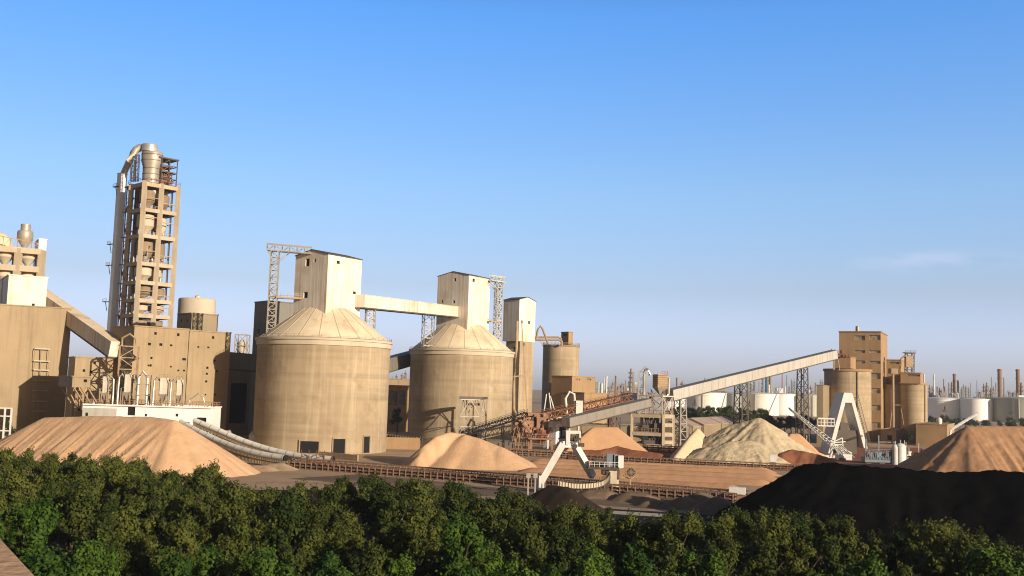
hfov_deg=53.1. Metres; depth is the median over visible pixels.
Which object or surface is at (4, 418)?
pipe rack
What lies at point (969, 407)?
oil tank
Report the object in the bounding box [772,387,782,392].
plant block
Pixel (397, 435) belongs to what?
belt conveyor
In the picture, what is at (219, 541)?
broadleaf tree
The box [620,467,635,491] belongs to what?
cable reel
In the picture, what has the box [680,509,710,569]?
broadleaf tree
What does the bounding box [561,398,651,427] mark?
conveyor gallery
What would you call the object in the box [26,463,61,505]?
broadleaf tree
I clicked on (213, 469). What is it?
broadleaf tree
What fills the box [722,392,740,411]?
oil tank
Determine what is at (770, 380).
refinery column
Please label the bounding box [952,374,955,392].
chimney
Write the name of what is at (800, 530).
broadleaf tree
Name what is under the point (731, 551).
broadleaf tree
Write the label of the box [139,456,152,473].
broadleaf tree
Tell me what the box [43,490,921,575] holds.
forest floor
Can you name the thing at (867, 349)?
silo tower
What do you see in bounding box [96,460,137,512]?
broadleaf tree
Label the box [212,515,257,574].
broadleaf tree
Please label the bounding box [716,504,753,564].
broadleaf tree
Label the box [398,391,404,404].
window
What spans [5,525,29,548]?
broadleaf tree
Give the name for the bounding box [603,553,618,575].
broadleaf tree
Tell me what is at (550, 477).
belt conveyor
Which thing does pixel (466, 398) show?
open canopy
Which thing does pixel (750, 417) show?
broadleaf tree
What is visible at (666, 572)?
broadleaf tree
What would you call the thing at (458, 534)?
broadleaf tree
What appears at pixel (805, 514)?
broadleaf tree
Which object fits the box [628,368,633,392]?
refinery column
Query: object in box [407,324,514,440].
storage silo
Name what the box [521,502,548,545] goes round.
broadleaf tree
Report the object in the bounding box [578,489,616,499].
ore heap
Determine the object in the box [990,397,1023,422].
oil tank
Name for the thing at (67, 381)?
control cabin
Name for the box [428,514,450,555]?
broadleaf tree
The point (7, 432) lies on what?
broadleaf tree
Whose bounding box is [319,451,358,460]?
concrete kerb wall
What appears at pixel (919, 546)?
broadleaf tree
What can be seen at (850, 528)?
broadleaf tree
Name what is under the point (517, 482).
belt conveyor
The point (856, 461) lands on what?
ore yard
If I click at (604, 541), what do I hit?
broadleaf tree
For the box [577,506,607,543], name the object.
broadleaf tree
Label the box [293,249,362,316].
head house
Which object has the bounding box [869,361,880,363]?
window
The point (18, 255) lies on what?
preheater tower
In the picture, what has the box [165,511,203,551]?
broadleaf tree
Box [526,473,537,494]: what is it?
signal posts
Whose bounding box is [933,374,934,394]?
chimney
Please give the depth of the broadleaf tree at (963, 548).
87.14 m
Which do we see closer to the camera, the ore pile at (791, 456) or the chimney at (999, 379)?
the ore pile at (791, 456)
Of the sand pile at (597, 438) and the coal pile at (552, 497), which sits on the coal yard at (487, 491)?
the coal pile at (552, 497)
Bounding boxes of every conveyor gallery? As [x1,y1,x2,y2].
[46,289,120,357]
[229,352,256,371]
[355,295,458,317]
[389,351,410,372]
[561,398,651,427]
[665,350,837,401]
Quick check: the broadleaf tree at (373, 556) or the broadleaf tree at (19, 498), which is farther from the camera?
the broadleaf tree at (19, 498)
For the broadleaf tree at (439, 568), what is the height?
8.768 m
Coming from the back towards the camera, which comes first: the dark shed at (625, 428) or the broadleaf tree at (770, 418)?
the broadleaf tree at (770, 418)
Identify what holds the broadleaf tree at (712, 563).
on the forest floor
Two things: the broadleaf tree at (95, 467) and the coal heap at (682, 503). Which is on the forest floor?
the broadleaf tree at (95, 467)
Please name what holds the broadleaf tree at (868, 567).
on the forest floor
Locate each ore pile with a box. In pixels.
[572,446,667,458]
[778,449,837,464]
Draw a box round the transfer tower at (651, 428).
[630,366,675,448]
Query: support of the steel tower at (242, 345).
on the ground at (279, 480)
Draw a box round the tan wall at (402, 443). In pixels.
[386,437,419,449]
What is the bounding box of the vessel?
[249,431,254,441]
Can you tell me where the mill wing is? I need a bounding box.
[65,356,113,416]
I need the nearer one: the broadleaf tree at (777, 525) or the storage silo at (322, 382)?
the broadleaf tree at (777, 525)
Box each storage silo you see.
[253,307,392,453]
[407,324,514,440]
[541,342,579,421]
[823,368,871,441]
[884,384,900,428]
[898,382,927,442]
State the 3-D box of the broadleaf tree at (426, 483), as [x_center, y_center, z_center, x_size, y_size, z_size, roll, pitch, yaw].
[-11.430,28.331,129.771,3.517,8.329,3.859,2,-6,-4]
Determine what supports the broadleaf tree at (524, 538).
on the forest floor
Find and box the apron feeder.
[557,470,610,490]
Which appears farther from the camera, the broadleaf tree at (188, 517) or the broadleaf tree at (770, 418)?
the broadleaf tree at (770, 418)
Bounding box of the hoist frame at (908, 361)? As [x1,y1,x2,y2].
[900,350,915,371]
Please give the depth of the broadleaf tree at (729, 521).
98.99 m
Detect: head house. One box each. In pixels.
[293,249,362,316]
[436,271,489,329]
[502,297,536,341]
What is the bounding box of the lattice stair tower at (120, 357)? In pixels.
[115,333,139,404]
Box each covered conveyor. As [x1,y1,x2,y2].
[179,419,287,464]
[193,418,334,465]
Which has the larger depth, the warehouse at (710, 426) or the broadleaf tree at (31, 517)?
the warehouse at (710, 426)
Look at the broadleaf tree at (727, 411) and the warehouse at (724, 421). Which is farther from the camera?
the broadleaf tree at (727, 411)
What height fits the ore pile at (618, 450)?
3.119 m
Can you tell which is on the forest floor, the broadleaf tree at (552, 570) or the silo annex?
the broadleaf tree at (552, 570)
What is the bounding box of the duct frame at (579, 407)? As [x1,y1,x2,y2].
[544,391,582,449]
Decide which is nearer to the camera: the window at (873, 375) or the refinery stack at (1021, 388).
the window at (873, 375)
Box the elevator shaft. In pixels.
[33,238,46,266]
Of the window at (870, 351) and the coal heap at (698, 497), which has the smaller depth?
the coal heap at (698, 497)
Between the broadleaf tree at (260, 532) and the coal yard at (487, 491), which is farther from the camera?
the coal yard at (487, 491)
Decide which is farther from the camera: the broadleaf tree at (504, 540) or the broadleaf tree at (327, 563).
the broadleaf tree at (504, 540)
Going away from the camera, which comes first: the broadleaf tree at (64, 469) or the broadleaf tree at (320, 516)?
the broadleaf tree at (320, 516)
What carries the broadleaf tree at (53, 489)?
on the forest floor
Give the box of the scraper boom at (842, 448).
[788,407,854,457]
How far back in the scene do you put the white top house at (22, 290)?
326.28 m
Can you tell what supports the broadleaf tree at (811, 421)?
on the ground at (279, 480)
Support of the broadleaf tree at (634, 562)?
on the forest floor
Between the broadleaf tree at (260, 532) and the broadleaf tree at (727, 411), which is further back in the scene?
the broadleaf tree at (727, 411)
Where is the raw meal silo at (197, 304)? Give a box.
[177,295,215,319]
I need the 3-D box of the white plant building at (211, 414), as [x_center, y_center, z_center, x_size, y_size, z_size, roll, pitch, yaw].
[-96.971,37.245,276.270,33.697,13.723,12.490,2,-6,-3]
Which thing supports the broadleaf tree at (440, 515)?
on the forest floor
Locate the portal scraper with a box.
[815,392,871,452]
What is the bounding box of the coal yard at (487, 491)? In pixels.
[291,474,737,510]
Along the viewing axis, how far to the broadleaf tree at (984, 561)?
75.71 m
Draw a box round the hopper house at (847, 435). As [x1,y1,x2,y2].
[833,423,856,453]
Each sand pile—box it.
[0,416,260,476]
[401,432,537,470]
[562,427,647,452]
[670,428,706,459]
[788,434,822,455]
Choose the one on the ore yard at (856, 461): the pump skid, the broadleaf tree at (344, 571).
the pump skid
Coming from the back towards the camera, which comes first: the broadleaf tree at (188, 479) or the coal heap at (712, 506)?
the coal heap at (712, 506)
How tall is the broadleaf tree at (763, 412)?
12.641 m
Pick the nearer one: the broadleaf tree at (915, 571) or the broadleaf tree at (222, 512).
the broadleaf tree at (915, 571)
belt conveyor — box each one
[289,460,736,502]
[321,460,748,495]
[387,432,422,447]
[505,448,577,458]
[585,454,802,470]
[639,444,678,452]
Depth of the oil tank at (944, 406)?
1094.46 m
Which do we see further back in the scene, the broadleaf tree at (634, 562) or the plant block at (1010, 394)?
the plant block at (1010, 394)
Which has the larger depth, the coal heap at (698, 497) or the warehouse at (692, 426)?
the warehouse at (692, 426)
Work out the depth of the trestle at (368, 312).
315.61 m
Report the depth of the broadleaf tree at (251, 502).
106.94 m
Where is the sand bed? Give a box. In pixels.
[517,458,780,488]
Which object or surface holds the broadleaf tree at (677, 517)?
on the forest floor
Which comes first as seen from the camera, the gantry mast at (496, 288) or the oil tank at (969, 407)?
the gantry mast at (496, 288)
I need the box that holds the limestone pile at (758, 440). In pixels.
[685,418,825,464]
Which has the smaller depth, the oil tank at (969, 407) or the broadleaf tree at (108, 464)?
the broadleaf tree at (108, 464)
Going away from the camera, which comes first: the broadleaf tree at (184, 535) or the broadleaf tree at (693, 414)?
the broadleaf tree at (184, 535)
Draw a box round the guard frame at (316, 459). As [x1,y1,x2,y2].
[301,450,332,468]
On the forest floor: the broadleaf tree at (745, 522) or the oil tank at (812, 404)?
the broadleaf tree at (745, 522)
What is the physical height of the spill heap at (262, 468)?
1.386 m
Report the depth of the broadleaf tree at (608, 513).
129.11 m
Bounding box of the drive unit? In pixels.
[831,349,849,356]
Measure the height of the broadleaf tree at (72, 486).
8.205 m
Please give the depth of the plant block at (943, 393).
1372.87 m
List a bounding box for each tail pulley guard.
[729,486,745,499]
[770,455,776,467]
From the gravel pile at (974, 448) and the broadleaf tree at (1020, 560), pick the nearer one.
the broadleaf tree at (1020, 560)
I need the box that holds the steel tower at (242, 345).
[234,334,250,353]
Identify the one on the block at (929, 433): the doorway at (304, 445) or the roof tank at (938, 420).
the roof tank at (938, 420)
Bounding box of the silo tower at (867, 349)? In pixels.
[839,331,887,441]
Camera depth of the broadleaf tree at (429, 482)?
141.67 m
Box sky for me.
[0,0,1023,397]
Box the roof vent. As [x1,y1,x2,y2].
[91,392,96,403]
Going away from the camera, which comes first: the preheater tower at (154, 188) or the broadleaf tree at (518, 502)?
the broadleaf tree at (518, 502)
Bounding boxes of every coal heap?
[634,500,663,507]
[658,497,697,509]
[684,496,732,515]
[686,492,713,502]
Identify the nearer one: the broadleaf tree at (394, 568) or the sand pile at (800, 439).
the broadleaf tree at (394, 568)
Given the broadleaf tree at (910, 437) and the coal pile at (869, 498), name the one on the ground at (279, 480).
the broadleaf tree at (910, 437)
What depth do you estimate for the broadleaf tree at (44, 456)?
177.29 m
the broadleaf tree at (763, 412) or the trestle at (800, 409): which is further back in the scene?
the broadleaf tree at (763, 412)
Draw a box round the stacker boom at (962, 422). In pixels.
[949,412,978,434]
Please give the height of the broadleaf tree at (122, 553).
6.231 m
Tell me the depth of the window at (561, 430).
338.47 m
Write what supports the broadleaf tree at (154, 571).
on the forest floor
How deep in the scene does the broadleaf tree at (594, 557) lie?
80.99 m
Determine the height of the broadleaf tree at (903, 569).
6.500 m
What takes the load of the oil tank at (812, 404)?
on the ground at (279, 480)
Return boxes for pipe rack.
[0,407,12,438]
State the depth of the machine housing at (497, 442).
317.37 m
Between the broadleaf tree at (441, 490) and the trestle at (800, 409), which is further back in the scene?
the trestle at (800, 409)
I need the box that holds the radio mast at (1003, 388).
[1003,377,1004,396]
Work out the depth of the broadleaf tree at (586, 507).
125.68 m
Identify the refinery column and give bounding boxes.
[600,383,602,392]
[614,376,616,404]
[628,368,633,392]
[765,378,767,392]
[768,377,772,392]
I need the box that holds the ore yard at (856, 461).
[566,447,923,468]
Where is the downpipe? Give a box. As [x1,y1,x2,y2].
[513,320,528,436]
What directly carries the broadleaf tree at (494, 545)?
on the forest floor
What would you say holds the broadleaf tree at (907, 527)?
on the forest floor
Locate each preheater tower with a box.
[0,224,45,278]
[102,143,180,356]
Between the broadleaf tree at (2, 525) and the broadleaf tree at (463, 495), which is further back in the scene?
the broadleaf tree at (463, 495)
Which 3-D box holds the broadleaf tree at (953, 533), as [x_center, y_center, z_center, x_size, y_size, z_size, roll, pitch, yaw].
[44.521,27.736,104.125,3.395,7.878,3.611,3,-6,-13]
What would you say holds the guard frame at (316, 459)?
on the ground at (279, 480)
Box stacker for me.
[534,430,595,490]
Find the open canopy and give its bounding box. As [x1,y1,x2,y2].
[459,396,487,438]
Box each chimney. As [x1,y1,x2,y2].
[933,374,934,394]
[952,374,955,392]
[997,369,1002,396]
[1015,369,1020,394]
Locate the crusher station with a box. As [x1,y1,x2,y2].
[510,413,554,451]
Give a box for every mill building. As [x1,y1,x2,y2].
[0,304,72,438]
[111,325,189,404]
[185,330,231,429]
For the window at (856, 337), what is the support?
in the silo tower at (867, 349)
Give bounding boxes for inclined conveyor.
[460,409,527,447]
[523,391,633,434]
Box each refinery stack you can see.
[761,379,763,391]
[928,385,931,396]
[983,384,985,396]
[985,382,988,396]
[1020,382,1023,394]
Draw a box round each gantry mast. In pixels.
[266,243,311,332]
[488,275,505,340]
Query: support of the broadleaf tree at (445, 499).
on the forest floor
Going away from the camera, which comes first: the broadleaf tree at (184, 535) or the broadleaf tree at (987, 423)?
the broadleaf tree at (184, 535)
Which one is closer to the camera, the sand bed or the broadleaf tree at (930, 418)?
the sand bed
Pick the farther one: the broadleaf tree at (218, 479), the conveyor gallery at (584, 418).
the conveyor gallery at (584, 418)
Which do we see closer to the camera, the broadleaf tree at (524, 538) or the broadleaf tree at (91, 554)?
the broadleaf tree at (91, 554)
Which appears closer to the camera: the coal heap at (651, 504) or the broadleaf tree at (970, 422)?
the coal heap at (651, 504)
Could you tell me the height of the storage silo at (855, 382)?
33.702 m
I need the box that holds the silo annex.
[817,385,829,443]
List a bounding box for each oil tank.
[662,392,684,410]
[685,392,726,412]
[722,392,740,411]
[743,392,779,415]
[777,393,795,415]
[797,394,816,416]
[927,397,960,419]
[960,397,992,421]
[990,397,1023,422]
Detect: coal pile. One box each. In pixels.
[527,485,605,514]
[710,463,1023,553]
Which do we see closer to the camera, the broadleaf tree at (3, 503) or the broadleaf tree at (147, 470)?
the broadleaf tree at (3, 503)
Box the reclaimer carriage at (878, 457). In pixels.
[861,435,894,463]
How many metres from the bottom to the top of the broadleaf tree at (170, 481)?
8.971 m
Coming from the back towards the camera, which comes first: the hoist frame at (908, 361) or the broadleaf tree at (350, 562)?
the hoist frame at (908, 361)
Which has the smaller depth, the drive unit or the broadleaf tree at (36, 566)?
the broadleaf tree at (36, 566)
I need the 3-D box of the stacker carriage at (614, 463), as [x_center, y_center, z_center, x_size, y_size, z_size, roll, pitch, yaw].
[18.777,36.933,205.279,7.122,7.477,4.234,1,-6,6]
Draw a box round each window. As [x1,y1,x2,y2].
[128,407,134,414]
[229,383,246,422]
[388,391,396,404]
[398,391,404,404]
[559,427,564,437]
[855,336,864,339]
[855,350,864,352]
[869,335,880,339]
[869,350,880,352]
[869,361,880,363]
[871,373,880,378]
[871,388,880,392]
[871,405,880,409]
[872,422,880,427]
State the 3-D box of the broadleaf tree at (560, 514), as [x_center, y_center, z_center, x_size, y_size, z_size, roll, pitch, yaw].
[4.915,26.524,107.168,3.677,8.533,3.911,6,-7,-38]
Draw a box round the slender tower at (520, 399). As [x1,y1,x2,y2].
[506,341,533,435]
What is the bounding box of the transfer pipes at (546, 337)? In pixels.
[535,325,562,345]
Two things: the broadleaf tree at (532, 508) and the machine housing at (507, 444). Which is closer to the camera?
the broadleaf tree at (532, 508)
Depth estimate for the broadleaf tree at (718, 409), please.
626.87 m
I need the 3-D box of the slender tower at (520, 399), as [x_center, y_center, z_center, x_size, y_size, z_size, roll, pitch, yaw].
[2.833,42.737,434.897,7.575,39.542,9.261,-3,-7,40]
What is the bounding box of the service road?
[486,502,684,516]
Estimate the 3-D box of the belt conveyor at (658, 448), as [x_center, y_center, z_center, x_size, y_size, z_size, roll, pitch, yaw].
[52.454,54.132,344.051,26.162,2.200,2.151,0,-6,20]
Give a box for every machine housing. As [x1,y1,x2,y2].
[484,439,501,446]
[504,440,514,449]
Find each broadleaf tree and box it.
[0,447,16,470]
[0,456,29,476]
[0,464,43,509]
[0,471,8,500]
[0,488,10,537]
[0,493,67,565]
[0,506,12,544]
[0,524,12,549]
[3,491,29,531]
[4,421,15,435]
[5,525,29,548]
[14,446,38,472]
[20,547,82,575]
[22,468,38,494]
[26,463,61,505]
[27,466,41,483]
[29,476,63,552]
[35,452,59,469]
[37,452,62,476]
[47,452,64,470]
[47,486,91,574]
[48,462,73,482]
[55,479,99,558]
[57,453,91,501]
[59,451,77,468]
[61,478,82,549]
[68,513,129,558]
[68,533,111,575]
[79,476,120,538]
[84,458,107,482]
[85,563,111,575]
[86,512,118,543]
[88,496,119,537]
[89,469,108,500]
[93,454,111,463]
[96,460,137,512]
[96,546,124,575]
[98,475,123,504]
[101,453,124,482]
[101,541,134,575]
[111,491,155,572]
[120,478,169,555]
[123,475,152,545]
[123,534,158,575]
[127,455,146,479]
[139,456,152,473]
[139,489,187,548]
[141,465,152,480]
[143,469,161,534]
[143,473,188,547]
[149,564,167,575]
[150,519,206,570]
[154,518,178,551]
[156,546,193,575]
[158,466,187,536]
[158,469,186,489]
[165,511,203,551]
[178,526,206,551]
[179,501,200,518]
[180,472,194,495]
[181,468,219,515]
[184,551,201,575]
[190,464,203,478]
[190,538,240,575]
[192,458,225,508]
[193,500,217,545]
[205,478,250,537]
[208,496,229,544]
[211,475,229,504]
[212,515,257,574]
[215,532,233,575]
[223,485,263,567]
[241,485,251,493]
[241,551,264,575]
[246,540,301,575]
[251,511,272,551]
[254,484,280,521]
[254,497,264,541]
[255,495,305,563]
[268,486,306,532]
[275,540,307,575]
[291,478,314,548]
[294,521,326,575]
[295,481,319,503]
[296,505,330,574]
[298,498,320,573]
[307,546,353,575]
[310,480,348,525]
[316,513,359,573]
[326,562,352,575]
[334,475,353,485]
[335,506,368,568]
[336,476,356,510]
[337,475,359,514]
[337,498,355,523]
[340,549,361,575]
[348,471,376,550]
[354,537,391,575]
[359,470,379,535]
[359,479,380,543]
[361,476,403,526]
[368,492,417,537]
[370,521,393,570]
[378,520,430,575]
[379,548,415,575]
[389,406,402,433]
[390,475,408,492]
[393,497,442,561]
[397,478,412,515]
[399,474,439,560]
[415,479,435,487]
[416,540,444,575]
[423,481,435,507]
[424,522,491,575]
[428,509,446,560]
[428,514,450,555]
[431,486,444,510]
[435,510,493,575]
[437,475,472,544]
[437,494,456,523]
[437,557,489,575]
[438,485,445,501]
[458,491,474,522]
[463,486,480,503]
[464,493,503,544]
[466,491,474,504]
[471,537,499,564]
[473,543,522,575]
[484,482,513,553]
[487,566,513,575]
[491,503,503,546]
[494,487,542,534]
[495,508,520,563]
[496,493,526,562]
[498,523,533,573]
[500,511,549,563]
[505,519,550,575]
[514,563,544,575]
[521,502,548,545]
[522,499,544,528]
[541,501,575,544]
[542,562,570,575]
[543,520,574,573]
[545,536,565,570]
[548,499,584,569]
[562,531,598,575]
[567,505,603,555]
[568,539,618,575]
[575,556,614,575]
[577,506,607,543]
[582,503,599,523]
[595,517,623,556]
[598,505,615,527]
[600,508,641,570]
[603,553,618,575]
[610,540,658,575]
[626,515,659,570]
[642,513,704,575]
[647,542,691,575]
[661,509,680,546]
[662,566,687,575]
[668,507,684,524]
[676,405,683,416]
[676,510,706,552]
[678,546,727,575]
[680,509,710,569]
[683,406,690,418]
[684,407,697,417]
[694,406,703,417]
[698,517,736,560]
[699,534,742,575]
[703,509,752,564]
[705,405,715,416]
[712,406,723,416]
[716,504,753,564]
[722,405,735,418]
[731,526,750,572]
[732,410,738,420]
[733,533,788,575]
[734,507,762,556]
[734,562,748,575]
[740,407,754,420]
[746,506,768,552]
[749,409,759,418]
[753,505,772,523]
[753,506,794,572]
[759,408,769,418]
[766,414,779,426]
[776,538,832,575]
[777,417,791,431]
[782,515,820,567]
[784,415,794,433]
[784,510,818,556]
[788,510,810,523]
[792,418,802,432]
[798,512,811,524]
[805,417,816,437]
[807,515,830,563]
[809,532,862,575]
[810,569,826,575]
[820,512,853,536]
[820,526,861,561]
[820,537,847,564]
[823,515,861,557]
[838,549,893,575]
[850,528,890,575]
[882,531,919,574]
[886,518,919,556]
[893,561,917,574]
[894,517,936,575]
[895,559,919,575]
[905,433,912,444]
[907,517,976,575]
[928,416,935,421]
[936,534,959,575]
[937,521,961,552]
[940,414,949,422]
[945,528,995,575]
[948,517,968,536]
[960,525,996,554]
[960,539,1017,575]
[966,419,975,425]
[983,419,991,425]
[987,534,1016,553]
[993,556,1023,575]
[995,538,1023,561]
[1005,417,1017,425]
[1012,551,1023,571]
[1014,558,1023,574]
[1018,417,1023,425]
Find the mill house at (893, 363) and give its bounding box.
[886,359,903,383]
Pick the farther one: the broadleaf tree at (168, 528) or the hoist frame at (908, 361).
the hoist frame at (908, 361)
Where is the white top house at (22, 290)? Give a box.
[0,274,48,305]
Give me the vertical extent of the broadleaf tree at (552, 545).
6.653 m
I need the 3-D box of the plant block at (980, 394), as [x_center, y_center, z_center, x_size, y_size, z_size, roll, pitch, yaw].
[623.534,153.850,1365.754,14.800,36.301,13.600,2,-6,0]
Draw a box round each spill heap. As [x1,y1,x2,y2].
[251,465,279,471]
[266,463,299,470]
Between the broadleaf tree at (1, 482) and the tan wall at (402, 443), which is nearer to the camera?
the broadleaf tree at (1, 482)
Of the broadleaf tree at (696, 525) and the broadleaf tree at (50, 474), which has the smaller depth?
the broadleaf tree at (696, 525)
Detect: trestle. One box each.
[365,309,375,328]
[421,315,434,345]
[608,416,620,429]
[673,399,687,447]
[733,383,748,423]
[795,368,809,442]
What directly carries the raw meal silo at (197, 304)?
on the roof plant room
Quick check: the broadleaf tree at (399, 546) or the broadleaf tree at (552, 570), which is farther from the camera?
the broadleaf tree at (399, 546)
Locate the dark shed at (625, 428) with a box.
[567,423,640,442]
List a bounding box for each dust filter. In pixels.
[98,373,114,403]
[116,370,151,404]
[152,374,168,405]
[169,376,183,405]
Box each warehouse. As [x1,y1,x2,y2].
[659,419,701,441]
[681,417,720,436]
[709,416,737,428]
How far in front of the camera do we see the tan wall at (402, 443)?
318.72 m
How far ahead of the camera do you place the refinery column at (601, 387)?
1272.86 m
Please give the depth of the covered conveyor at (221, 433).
256.43 m
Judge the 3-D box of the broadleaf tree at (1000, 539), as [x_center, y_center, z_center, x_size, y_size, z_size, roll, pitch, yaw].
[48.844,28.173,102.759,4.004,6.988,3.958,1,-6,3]
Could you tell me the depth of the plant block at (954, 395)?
1418.38 m
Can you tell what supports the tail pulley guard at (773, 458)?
on the ore yard at (856, 461)
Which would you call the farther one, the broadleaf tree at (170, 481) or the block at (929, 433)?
the block at (929, 433)
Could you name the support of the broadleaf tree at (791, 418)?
on the ground at (279, 480)
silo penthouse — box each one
[561,332,573,344]
[834,356,855,368]
[900,372,923,383]
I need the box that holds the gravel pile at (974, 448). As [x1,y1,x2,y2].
[892,426,1023,472]
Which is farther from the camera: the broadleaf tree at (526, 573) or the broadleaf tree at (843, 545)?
the broadleaf tree at (843, 545)
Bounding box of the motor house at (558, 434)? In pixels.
[543,421,566,449]
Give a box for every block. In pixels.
[226,370,250,437]
[248,300,292,435]
[389,379,409,384]
[551,375,595,421]
[561,392,607,422]
[595,382,599,392]
[604,385,620,402]
[618,382,635,393]
[620,392,665,413]
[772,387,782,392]
[880,428,903,443]
[915,422,954,445]
[932,388,947,396]
[946,392,957,397]
[973,390,983,397]
[1007,390,1015,396]
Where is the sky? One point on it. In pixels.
(693, 191)
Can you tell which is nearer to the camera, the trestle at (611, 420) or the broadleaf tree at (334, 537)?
the broadleaf tree at (334, 537)
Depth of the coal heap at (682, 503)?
177.81 m
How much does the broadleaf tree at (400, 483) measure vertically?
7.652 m
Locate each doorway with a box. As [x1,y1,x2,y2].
[298,440,319,452]
[332,438,346,452]
[362,435,370,452]
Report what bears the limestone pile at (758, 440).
on the ore yard at (856, 461)
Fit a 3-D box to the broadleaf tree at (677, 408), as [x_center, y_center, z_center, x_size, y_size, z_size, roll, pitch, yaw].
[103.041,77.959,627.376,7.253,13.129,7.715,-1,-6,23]
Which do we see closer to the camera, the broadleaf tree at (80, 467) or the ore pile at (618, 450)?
the broadleaf tree at (80, 467)
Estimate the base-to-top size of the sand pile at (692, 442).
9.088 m
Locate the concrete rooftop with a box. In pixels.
[0,539,33,575]
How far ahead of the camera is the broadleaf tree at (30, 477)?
125.26 m
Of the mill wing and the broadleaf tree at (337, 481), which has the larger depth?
the mill wing
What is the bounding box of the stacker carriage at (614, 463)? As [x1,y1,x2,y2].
[588,453,623,490]
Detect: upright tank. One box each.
[891,441,897,464]
[896,440,906,463]
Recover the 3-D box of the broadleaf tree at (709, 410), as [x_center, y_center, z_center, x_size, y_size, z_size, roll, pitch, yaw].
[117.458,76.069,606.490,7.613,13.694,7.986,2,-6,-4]
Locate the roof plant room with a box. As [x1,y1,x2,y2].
[177,312,218,330]
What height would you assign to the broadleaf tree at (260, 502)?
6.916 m
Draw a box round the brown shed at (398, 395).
[387,385,408,431]
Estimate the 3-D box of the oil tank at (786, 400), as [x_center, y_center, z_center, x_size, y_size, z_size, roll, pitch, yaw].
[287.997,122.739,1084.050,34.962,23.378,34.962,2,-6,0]
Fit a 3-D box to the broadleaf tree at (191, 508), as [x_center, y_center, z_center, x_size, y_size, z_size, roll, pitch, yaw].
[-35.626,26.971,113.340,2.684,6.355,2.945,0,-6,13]
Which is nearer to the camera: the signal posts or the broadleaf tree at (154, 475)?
the broadleaf tree at (154, 475)
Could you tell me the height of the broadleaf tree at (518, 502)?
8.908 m
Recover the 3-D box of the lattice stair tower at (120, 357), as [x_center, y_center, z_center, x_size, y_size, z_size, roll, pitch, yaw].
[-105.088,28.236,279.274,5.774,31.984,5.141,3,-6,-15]
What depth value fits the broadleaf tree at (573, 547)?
85.82 m
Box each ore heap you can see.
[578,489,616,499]
[606,492,666,502]
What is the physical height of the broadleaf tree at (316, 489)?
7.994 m
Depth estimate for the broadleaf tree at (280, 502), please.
104.38 m
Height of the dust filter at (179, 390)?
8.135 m
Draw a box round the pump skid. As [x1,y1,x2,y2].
[907,448,915,457]
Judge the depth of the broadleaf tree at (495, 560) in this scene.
79.83 m
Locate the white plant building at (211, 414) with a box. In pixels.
[82,398,221,433]
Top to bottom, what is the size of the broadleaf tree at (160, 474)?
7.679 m
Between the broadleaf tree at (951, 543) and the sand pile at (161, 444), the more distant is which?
the sand pile at (161, 444)
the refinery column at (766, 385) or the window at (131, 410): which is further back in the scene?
the refinery column at (766, 385)
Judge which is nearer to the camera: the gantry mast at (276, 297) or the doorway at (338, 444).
the doorway at (338, 444)
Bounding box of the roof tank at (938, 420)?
[936,418,941,423]
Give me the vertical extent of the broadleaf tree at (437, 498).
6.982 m
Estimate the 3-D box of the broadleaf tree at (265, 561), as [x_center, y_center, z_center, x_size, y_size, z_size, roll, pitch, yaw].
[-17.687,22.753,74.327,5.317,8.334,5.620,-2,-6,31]
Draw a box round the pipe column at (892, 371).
[888,368,904,438]
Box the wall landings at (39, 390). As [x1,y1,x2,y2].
[31,348,49,419]
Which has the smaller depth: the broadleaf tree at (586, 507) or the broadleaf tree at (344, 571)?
the broadleaf tree at (344, 571)
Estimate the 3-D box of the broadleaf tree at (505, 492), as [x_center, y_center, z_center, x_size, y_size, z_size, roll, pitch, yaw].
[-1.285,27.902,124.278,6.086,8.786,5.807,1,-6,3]
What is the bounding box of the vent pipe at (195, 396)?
[189,393,205,406]
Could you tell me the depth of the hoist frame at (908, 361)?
489.28 m
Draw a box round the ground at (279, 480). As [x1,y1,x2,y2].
[0,387,1019,512]
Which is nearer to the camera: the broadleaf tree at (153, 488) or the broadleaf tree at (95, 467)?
the broadleaf tree at (153, 488)
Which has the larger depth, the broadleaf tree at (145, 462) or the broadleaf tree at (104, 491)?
the broadleaf tree at (145, 462)
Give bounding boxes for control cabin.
[58,375,97,416]
[835,453,851,459]
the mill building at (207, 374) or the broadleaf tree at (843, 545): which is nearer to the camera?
the broadleaf tree at (843, 545)
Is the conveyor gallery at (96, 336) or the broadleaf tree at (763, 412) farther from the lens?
the broadleaf tree at (763, 412)
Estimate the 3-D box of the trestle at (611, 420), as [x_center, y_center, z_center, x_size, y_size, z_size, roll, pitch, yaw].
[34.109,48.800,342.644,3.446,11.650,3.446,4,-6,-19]
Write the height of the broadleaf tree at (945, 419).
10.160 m
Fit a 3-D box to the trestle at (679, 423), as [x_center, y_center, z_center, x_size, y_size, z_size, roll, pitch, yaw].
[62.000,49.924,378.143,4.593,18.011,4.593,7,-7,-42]
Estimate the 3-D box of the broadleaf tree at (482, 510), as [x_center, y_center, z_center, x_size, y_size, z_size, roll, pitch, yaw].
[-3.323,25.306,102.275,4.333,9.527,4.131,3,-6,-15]

